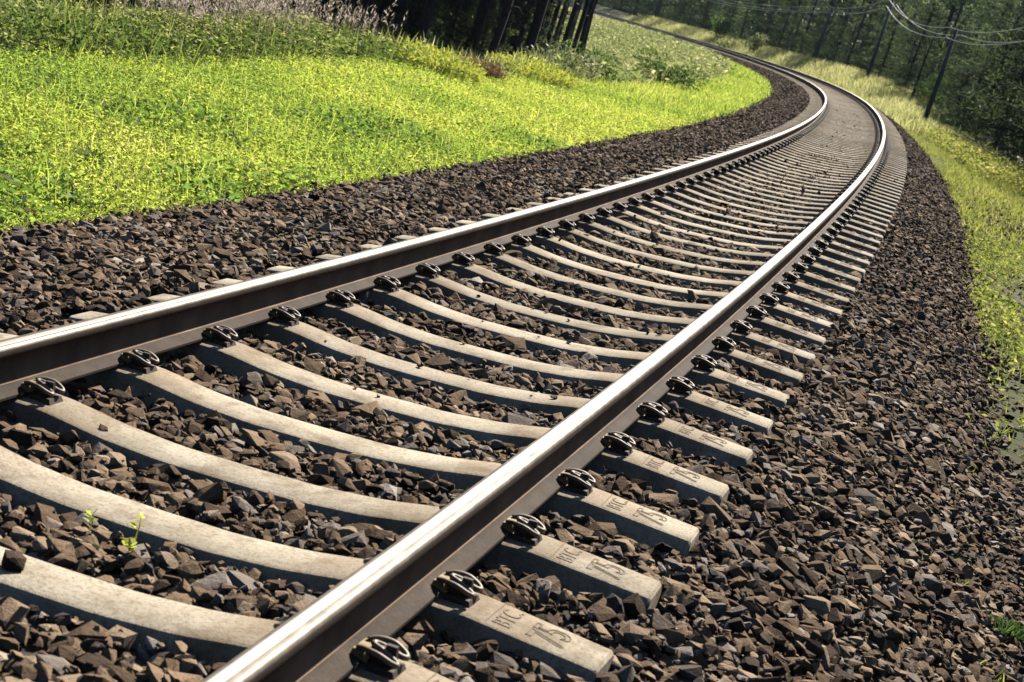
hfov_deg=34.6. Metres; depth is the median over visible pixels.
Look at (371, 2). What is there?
pine tree
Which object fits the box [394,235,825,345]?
concrete sleeper
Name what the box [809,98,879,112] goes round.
concrete sleeper
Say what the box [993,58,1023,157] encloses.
pine tree
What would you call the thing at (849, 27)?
pine tree
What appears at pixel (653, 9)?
pine tree
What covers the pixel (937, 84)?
utility pole
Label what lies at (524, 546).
concrete sleeper
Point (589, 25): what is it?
pine tree
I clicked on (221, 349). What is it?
concrete sleeper
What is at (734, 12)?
pine tree
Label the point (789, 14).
pine tree
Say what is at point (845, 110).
concrete sleeper
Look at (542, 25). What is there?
pine tree
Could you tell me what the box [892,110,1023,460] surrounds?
verge grass
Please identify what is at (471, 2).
young conifer
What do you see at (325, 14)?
young conifer
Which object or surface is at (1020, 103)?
pine tree
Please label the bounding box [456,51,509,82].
withered stalks
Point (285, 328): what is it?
concrete sleeper
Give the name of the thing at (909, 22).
wood
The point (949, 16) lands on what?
pine tree
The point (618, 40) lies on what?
slope weeds
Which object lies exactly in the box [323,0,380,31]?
young conifer
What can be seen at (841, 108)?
concrete sleeper
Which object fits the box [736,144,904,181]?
concrete sleeper
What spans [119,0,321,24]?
edge spruce
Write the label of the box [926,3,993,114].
pine tree
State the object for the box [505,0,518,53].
pine tree
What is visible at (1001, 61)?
pine tree
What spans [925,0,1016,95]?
pine tree
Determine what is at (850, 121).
concrete sleeper
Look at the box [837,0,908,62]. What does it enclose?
pine tree
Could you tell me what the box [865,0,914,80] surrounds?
pine tree
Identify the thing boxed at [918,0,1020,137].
pine tree
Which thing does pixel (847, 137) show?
concrete sleeper
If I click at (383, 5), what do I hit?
pine tree
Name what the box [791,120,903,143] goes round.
concrete sleeper
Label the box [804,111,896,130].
concrete sleeper
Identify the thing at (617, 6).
pine tree
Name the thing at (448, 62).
goldenrod clump
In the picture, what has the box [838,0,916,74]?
pine tree
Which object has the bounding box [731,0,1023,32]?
overhead wire
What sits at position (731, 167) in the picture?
concrete sleeper
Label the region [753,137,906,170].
concrete sleeper
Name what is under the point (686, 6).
pine tree
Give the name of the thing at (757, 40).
lineside bush
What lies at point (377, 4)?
young conifer
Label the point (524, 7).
pine tree
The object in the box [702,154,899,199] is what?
concrete sleeper
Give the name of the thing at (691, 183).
concrete sleeper
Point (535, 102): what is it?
meadow grass
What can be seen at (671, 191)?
concrete sleeper
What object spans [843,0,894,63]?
pine tree
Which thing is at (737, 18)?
pine tree
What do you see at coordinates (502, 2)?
pine tree
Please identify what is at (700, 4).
pine tree
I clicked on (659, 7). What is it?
utility pole
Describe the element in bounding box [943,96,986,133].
young broadleaf
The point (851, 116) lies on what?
concrete sleeper
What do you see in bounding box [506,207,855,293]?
concrete sleeper
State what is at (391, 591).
steel rail
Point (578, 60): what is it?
weed bush
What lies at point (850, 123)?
concrete sleeper
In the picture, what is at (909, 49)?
pine tree
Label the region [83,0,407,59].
reed plumes
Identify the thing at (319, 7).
edge spruce
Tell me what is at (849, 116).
concrete sleeper
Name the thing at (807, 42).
pine tree
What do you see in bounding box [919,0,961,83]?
pine tree
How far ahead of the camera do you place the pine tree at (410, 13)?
53.85 m
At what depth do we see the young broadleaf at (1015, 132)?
70.79 m
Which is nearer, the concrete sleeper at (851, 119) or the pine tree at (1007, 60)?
the concrete sleeper at (851, 119)
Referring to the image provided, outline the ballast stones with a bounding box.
[0,39,1023,681]
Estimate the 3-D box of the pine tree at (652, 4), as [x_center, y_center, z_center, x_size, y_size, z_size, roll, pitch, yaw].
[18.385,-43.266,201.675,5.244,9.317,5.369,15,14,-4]
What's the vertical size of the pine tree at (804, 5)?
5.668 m
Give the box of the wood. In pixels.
[597,0,1023,103]
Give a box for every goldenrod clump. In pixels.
[378,35,487,84]
[485,50,580,91]
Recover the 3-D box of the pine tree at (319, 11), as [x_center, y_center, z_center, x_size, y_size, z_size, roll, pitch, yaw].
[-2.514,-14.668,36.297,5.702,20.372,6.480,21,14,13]
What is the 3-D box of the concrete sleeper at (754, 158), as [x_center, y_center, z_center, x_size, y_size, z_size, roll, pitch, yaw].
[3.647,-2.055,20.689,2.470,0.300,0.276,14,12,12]
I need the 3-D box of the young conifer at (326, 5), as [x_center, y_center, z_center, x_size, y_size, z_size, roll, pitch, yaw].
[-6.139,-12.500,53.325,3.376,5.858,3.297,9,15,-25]
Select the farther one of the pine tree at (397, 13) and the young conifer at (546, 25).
the young conifer at (546, 25)
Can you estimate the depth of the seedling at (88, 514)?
4.04 m
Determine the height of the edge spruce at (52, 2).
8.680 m
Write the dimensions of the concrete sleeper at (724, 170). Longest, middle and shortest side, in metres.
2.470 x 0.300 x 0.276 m
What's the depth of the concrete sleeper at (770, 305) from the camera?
9.54 m
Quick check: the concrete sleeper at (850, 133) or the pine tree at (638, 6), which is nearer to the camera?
the concrete sleeper at (850, 133)
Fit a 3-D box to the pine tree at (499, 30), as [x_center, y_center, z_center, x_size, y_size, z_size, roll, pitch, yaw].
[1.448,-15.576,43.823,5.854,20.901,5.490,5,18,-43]
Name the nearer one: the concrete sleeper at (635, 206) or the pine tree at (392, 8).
the concrete sleeper at (635, 206)
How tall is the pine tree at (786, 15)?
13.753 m
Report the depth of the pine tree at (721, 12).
181.09 m
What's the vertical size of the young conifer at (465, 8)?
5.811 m
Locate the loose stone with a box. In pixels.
[1,549,26,571]
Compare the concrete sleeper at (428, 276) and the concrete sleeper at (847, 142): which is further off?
the concrete sleeper at (847, 142)
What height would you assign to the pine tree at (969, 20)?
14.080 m
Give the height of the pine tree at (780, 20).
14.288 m
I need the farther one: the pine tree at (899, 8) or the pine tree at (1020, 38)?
the pine tree at (899, 8)
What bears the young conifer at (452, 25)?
on the ground at (1016, 444)
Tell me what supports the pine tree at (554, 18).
on the ground at (1016, 444)
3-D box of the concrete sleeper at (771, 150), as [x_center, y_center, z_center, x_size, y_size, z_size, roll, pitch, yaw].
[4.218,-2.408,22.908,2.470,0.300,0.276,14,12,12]
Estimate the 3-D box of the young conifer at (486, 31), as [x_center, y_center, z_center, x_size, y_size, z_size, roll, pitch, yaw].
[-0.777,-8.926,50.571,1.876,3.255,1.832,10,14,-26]
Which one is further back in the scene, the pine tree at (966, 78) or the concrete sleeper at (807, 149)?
the pine tree at (966, 78)
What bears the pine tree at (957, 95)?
on the ground at (1016, 444)
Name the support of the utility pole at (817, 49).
on the ground at (1016, 444)
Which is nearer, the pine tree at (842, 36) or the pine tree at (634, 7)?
the pine tree at (842, 36)
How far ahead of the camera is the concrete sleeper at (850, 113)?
49.04 m
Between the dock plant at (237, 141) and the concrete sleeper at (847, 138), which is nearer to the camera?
the dock plant at (237, 141)
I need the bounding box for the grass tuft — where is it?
[986,614,1023,640]
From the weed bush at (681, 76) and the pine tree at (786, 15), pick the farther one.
the pine tree at (786, 15)
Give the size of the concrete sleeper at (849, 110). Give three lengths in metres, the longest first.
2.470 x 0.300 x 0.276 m
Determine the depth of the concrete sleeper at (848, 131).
36.19 m
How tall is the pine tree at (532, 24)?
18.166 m
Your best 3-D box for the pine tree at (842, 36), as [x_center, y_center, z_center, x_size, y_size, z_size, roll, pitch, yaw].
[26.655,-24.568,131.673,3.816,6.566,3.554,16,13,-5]
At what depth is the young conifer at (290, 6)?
46.86 m
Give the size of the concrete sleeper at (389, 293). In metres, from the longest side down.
2.470 x 0.296 x 0.276 m
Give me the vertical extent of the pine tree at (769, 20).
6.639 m
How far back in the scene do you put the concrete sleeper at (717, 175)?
17.26 m
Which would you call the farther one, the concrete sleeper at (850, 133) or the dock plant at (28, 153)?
the concrete sleeper at (850, 133)
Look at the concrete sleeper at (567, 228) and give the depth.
10.66 m
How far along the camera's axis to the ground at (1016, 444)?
12.99 m
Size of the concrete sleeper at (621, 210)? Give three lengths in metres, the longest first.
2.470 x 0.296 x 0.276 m
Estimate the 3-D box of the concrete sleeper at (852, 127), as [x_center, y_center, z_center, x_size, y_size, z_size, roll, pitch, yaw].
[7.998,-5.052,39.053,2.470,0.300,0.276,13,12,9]
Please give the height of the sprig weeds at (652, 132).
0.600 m
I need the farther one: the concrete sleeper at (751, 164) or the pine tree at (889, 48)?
the pine tree at (889, 48)
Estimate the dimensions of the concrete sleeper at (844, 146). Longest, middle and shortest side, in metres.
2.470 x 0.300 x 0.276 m
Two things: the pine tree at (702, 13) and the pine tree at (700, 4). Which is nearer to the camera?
the pine tree at (700, 4)
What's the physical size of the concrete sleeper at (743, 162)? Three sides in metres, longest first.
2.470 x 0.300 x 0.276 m
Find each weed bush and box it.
[520,43,607,84]
[555,39,622,84]
[632,46,708,90]
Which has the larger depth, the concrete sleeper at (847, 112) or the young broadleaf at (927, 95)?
the young broadleaf at (927, 95)
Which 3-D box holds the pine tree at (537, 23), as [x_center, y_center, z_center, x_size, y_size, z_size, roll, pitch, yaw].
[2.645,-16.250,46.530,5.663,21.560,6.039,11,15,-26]
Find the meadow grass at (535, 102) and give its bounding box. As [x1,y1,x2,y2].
[0,32,773,230]
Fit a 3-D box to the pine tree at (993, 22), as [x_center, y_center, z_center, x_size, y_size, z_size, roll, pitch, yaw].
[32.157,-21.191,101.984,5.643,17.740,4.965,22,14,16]
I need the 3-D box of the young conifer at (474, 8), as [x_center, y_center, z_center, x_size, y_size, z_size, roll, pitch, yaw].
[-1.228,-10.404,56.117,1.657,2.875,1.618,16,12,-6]
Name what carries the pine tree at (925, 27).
on the ground at (1016, 444)
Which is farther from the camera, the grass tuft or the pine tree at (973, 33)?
the pine tree at (973, 33)
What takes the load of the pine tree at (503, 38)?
on the ground at (1016, 444)
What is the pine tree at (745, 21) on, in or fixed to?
on the ground at (1016, 444)
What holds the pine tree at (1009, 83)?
on the ground at (1016, 444)
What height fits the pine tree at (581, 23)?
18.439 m
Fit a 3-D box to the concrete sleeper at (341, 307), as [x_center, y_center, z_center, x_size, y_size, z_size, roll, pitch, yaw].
[-0.133,0.088,6.891,2.470,0.296,0.276,14,12,14]
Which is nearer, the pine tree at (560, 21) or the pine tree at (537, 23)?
the pine tree at (537, 23)
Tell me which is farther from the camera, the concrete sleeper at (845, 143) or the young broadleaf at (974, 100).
the young broadleaf at (974, 100)
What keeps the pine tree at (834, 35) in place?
on the ground at (1016, 444)
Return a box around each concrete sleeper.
[0,333,698,555]
[0,377,661,615]
[0,446,613,681]
[0,546,453,681]
[68,311,728,507]
[148,294,752,472]
[211,278,772,433]
[267,266,789,409]
[314,254,803,387]
[360,244,815,364]
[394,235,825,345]
[428,227,833,331]
[455,220,842,316]
[480,213,848,305]
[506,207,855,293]
[527,202,860,285]
[548,197,865,275]
[563,192,869,268]
[579,188,873,259]
[594,184,876,252]
[608,181,879,246]
[620,177,882,240]
[631,174,885,234]
[643,171,887,227]
[654,168,889,223]
[662,165,891,218]
[672,163,893,213]
[684,161,895,210]
[687,158,896,207]
[695,156,898,203]
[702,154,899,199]
[708,152,900,196]
[714,150,901,193]
[721,149,902,190]
[728,147,902,187]
[730,145,903,184]
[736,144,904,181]
[738,142,904,179]
[743,141,905,177]
[747,139,905,174]
[749,138,905,172]
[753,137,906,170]
[756,136,906,169]
[760,134,906,166]
[763,133,906,164]
[766,132,906,163]
[771,131,906,161]
[773,129,905,157]
[773,130,906,159]
[776,128,906,156]
[777,127,906,154]
[779,126,905,153]
[782,125,905,151]
[783,124,905,150]
[785,123,904,148]
[787,122,904,147]
[789,121,904,146]
[790,120,903,144]
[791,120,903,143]
[792,119,903,142]
[795,118,902,141]
[796,117,902,140]
[798,115,900,136]
[798,117,901,139]
[799,114,899,135]
[799,116,901,138]
[800,113,898,133]
[800,114,899,134]
[802,112,897,132]
[803,112,898,132]
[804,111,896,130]
[805,110,896,129]
[806,107,893,125]
[806,108,894,126]
[806,109,895,128]
[807,106,892,124]
[807,111,895,129]
[808,105,891,122]
[808,109,894,127]
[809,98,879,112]
[809,99,880,113]
[809,101,884,116]
[809,102,887,118]
[809,103,888,119]
[809,107,891,124]
[810,100,884,115]
[810,104,890,121]
[810,106,891,123]
[811,105,889,121]
[813,104,889,120]
[814,102,886,117]
[814,103,886,118]
[815,101,885,116]
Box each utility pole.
[656,0,662,15]
[812,6,834,57]
[866,0,896,77]
[924,27,961,119]
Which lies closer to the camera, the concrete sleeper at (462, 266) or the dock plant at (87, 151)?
the concrete sleeper at (462, 266)
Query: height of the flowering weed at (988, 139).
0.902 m
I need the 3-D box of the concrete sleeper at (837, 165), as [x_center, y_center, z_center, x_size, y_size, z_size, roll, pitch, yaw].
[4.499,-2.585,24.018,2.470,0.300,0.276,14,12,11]
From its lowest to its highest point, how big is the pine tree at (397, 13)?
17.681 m
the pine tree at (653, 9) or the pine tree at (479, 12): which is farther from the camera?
the pine tree at (653, 9)
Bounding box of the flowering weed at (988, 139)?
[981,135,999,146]
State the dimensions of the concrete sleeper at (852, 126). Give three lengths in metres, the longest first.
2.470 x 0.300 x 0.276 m
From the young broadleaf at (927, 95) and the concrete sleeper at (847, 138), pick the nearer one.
the concrete sleeper at (847, 138)
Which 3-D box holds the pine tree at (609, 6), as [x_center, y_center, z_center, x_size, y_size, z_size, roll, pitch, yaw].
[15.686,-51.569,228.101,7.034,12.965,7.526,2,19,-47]
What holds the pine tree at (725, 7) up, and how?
on the ground at (1016, 444)
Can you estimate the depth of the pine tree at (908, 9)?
159.00 m
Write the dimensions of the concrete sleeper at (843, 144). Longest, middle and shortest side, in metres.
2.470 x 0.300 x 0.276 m
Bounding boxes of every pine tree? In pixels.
[315,0,325,24]
[354,0,369,37]
[360,0,375,34]
[375,0,387,24]
[386,0,397,21]
[390,0,401,37]
[392,0,408,43]
[400,0,417,42]
[416,0,436,46]
[464,0,486,54]
[470,0,491,59]
[485,0,522,65]
[488,0,505,47]
[497,0,515,51]
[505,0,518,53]
[516,0,529,39]
[521,0,540,56]
[525,0,548,57]
[534,0,561,52]
[537,0,553,51]
[540,0,555,47]
[542,0,562,52]
[550,0,567,52]
[557,0,579,59]
[557,3,570,40]
[564,0,580,54]
[566,0,583,51]
[570,0,589,54]
[577,0,616,53]
[581,0,597,52]
[598,0,640,9]
[609,0,629,10]
[620,0,664,13]
[622,0,649,15]
[623,0,651,13]
[635,0,672,19]
[640,0,670,18]
[661,0,684,21]
[662,2,702,20]
[663,0,690,23]
[670,0,699,25]
[674,0,721,26]
[679,0,701,27]
[679,0,723,30]
[680,3,728,31]
[690,0,722,31]
[691,0,756,33]
[697,0,758,32]
[710,1,752,33]
[713,0,745,36]
[727,0,757,38]
[732,0,756,39]
[744,0,790,42]
[746,0,784,45]
[750,0,814,47]
[752,0,787,50]
[754,0,828,54]
[761,4,820,51]
[763,0,803,48]
[774,0,809,53]
[777,0,836,58]
[793,4,833,57]
[800,0,845,58]
[807,0,868,63]
[808,0,853,62]
[818,0,859,61]
[825,0,860,60]
[827,0,886,69]
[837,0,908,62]
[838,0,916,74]
[838,0,921,73]
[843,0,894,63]
[848,0,912,82]
[853,0,878,65]
[861,0,913,81]
[862,1,905,79]
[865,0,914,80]
[866,2,947,85]
[882,0,934,53]
[888,0,933,86]
[888,14,945,102]
[890,1,939,90]
[898,0,987,105]
[899,0,933,77]
[902,23,963,107]
[916,0,1022,106]
[917,0,987,94]
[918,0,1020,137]
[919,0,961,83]
[921,23,991,126]
[923,0,1023,147]
[923,12,1023,159]
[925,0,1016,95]
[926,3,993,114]
[929,0,985,93]
[931,56,978,120]
[932,2,1023,156]
[935,0,1023,88]
[949,40,1023,169]
[950,0,1004,83]
[962,1,1023,159]
[976,15,1023,117]
[977,12,1023,87]
[985,42,1023,142]
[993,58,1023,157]
[1013,92,1023,149]
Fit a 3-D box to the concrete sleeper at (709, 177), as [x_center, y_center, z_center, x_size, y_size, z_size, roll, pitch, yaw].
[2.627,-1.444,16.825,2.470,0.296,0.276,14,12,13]
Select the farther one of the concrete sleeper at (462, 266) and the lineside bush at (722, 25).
the lineside bush at (722, 25)
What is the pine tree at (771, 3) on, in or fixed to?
on the ground at (1016, 444)
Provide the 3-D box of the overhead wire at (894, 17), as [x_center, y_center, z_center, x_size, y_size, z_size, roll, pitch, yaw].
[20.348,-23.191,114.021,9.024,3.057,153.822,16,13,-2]
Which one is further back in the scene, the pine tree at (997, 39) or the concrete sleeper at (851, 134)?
the pine tree at (997, 39)
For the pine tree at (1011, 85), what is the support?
on the ground at (1016, 444)
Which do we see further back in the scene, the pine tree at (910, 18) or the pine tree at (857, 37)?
the pine tree at (910, 18)
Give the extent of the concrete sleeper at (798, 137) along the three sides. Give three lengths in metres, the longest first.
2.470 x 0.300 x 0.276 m
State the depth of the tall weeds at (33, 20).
17.77 m
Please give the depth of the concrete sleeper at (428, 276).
7.89 m
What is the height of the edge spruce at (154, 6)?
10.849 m
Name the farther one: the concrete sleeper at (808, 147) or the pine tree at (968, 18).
the pine tree at (968, 18)
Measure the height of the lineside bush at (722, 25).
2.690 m
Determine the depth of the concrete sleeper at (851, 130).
37.29 m
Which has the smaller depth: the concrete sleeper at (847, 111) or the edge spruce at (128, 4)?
the edge spruce at (128, 4)
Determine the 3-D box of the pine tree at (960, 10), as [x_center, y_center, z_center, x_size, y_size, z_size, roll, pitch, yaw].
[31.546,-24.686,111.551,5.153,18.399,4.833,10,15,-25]
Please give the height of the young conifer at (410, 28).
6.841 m
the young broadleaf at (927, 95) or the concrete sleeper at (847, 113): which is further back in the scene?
the young broadleaf at (927, 95)
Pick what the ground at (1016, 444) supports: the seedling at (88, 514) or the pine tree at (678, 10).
the pine tree at (678, 10)
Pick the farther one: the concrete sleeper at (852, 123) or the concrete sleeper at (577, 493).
the concrete sleeper at (852, 123)
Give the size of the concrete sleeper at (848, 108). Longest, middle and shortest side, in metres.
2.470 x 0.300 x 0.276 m
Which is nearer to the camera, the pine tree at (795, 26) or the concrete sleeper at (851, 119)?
the concrete sleeper at (851, 119)
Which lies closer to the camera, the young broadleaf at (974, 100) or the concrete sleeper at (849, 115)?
the concrete sleeper at (849, 115)
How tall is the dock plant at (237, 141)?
0.122 m
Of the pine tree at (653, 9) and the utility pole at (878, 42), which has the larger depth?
the pine tree at (653, 9)
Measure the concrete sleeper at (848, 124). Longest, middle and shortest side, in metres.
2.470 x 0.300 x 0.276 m
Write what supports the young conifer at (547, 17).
on the ground at (1016, 444)
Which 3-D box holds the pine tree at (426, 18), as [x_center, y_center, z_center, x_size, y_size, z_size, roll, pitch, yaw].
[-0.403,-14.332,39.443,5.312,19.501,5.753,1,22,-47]
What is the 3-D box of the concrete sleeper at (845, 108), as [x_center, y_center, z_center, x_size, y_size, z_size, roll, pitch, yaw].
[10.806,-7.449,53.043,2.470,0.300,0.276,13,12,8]
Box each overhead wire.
[709,0,1023,44]
[719,0,1018,42]
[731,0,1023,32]
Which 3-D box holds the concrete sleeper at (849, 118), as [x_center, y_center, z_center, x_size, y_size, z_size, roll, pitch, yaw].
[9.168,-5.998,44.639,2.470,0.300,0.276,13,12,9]
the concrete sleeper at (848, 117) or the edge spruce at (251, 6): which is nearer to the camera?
the edge spruce at (251, 6)
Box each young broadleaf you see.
[911,70,953,109]
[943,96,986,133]
[1006,109,1022,160]
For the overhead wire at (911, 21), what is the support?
attached to the utility pole at (878, 42)
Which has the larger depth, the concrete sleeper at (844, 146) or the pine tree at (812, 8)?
the pine tree at (812, 8)
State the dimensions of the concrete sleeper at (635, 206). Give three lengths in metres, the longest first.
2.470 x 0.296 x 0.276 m
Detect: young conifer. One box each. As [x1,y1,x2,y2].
[279,0,301,22]
[280,2,331,26]
[284,0,357,25]
[294,0,348,27]
[294,0,353,29]
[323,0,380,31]
[345,0,474,56]
[358,0,397,22]
[373,0,409,22]
[407,0,483,57]
[413,0,446,43]
[432,0,492,47]
[451,0,492,47]
[454,0,485,59]
[456,0,501,58]
[463,0,493,40]
[463,0,577,59]
[481,0,560,54]
[521,0,550,50]
[522,1,568,46]
[542,0,580,56]
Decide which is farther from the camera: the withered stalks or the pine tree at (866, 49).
the pine tree at (866, 49)
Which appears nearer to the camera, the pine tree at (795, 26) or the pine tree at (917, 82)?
the pine tree at (917, 82)
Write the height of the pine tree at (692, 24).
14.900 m
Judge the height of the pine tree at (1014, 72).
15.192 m
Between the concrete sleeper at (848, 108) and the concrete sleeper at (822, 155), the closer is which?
the concrete sleeper at (822, 155)
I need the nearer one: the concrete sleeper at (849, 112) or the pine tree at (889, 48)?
the concrete sleeper at (849, 112)
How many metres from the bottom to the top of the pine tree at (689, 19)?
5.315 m
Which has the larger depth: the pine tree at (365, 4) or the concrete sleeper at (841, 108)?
the concrete sleeper at (841, 108)
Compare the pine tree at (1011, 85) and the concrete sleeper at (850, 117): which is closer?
the concrete sleeper at (850, 117)
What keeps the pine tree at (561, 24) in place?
on the ground at (1016, 444)
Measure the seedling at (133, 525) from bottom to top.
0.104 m
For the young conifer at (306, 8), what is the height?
4.465 m
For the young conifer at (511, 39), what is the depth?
54.55 m
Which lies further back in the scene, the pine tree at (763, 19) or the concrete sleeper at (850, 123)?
the pine tree at (763, 19)
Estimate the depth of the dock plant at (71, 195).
9.31 m
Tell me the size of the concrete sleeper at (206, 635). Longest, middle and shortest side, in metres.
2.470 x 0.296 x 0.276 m
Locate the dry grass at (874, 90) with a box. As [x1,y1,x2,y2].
[560,6,1011,160]
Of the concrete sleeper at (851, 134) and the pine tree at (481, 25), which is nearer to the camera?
the concrete sleeper at (851, 134)
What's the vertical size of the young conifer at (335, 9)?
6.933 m
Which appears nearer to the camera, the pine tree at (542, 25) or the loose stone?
the loose stone
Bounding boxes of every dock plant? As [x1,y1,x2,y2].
[0,142,39,158]
[56,187,104,206]
[70,145,112,164]
[222,131,252,147]
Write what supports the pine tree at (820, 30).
on the ground at (1016, 444)
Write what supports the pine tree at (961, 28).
on the ground at (1016, 444)
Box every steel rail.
[0,3,826,401]
[201,1,885,681]
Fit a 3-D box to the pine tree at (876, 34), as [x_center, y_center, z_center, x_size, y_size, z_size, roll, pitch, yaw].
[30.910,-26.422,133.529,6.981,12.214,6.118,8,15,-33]
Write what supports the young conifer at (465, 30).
on the ground at (1016, 444)
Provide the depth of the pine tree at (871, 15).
144.79 m
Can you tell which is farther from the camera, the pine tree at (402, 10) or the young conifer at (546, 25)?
the young conifer at (546, 25)
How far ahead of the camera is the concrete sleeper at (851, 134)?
35.08 m
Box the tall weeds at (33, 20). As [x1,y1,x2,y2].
[0,0,626,83]
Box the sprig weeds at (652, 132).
[0,102,1003,681]
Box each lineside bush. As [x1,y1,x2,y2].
[709,12,736,36]
[716,37,742,48]
[743,32,769,49]
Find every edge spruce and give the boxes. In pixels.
[2,0,81,11]
[27,0,199,16]
[35,0,195,18]
[107,0,268,18]
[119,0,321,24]
[259,0,364,33]
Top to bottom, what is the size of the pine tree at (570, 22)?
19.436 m
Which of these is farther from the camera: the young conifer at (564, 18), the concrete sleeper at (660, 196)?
the young conifer at (564, 18)
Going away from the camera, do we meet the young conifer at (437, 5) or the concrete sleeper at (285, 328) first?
the concrete sleeper at (285, 328)
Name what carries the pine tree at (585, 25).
on the ground at (1016, 444)
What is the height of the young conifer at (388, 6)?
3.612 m
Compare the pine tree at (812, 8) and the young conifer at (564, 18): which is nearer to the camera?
the young conifer at (564, 18)
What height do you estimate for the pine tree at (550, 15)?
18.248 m
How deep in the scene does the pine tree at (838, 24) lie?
177.52 m
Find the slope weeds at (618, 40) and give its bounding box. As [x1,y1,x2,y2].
[0,0,735,86]
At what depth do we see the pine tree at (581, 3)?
85.40 m
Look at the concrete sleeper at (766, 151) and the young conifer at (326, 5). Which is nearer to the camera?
the concrete sleeper at (766, 151)
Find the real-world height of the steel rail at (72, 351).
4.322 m
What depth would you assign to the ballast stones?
6.32 m
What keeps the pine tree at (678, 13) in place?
on the ground at (1016, 444)
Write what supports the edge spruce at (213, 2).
on the ground at (1016, 444)
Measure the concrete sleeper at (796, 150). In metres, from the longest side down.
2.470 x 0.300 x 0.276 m
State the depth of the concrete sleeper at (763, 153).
21.70 m
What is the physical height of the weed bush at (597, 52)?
0.982 m
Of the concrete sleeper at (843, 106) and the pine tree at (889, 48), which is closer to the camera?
the concrete sleeper at (843, 106)
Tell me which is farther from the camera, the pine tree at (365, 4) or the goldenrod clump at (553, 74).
the pine tree at (365, 4)
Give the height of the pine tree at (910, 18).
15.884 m
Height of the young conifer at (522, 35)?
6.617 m
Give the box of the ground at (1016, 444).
[0,0,1023,649]
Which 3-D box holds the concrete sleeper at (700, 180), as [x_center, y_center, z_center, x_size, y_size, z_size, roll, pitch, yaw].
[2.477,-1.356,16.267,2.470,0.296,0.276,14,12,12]
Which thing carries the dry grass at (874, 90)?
on the ground at (1016, 444)
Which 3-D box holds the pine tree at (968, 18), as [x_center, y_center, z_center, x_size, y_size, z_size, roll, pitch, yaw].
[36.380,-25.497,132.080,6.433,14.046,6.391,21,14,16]
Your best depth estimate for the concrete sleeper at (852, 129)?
37.87 m
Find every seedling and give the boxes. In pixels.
[83,509,97,531]
[120,537,137,552]
[130,512,144,539]
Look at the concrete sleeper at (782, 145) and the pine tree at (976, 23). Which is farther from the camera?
the pine tree at (976, 23)
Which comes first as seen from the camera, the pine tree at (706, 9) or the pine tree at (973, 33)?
the pine tree at (973, 33)
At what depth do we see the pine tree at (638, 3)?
211.19 m
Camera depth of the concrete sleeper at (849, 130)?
36.75 m
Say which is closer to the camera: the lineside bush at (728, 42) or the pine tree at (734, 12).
the lineside bush at (728, 42)
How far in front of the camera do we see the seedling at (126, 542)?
3.92 m
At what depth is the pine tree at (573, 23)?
81.91 m

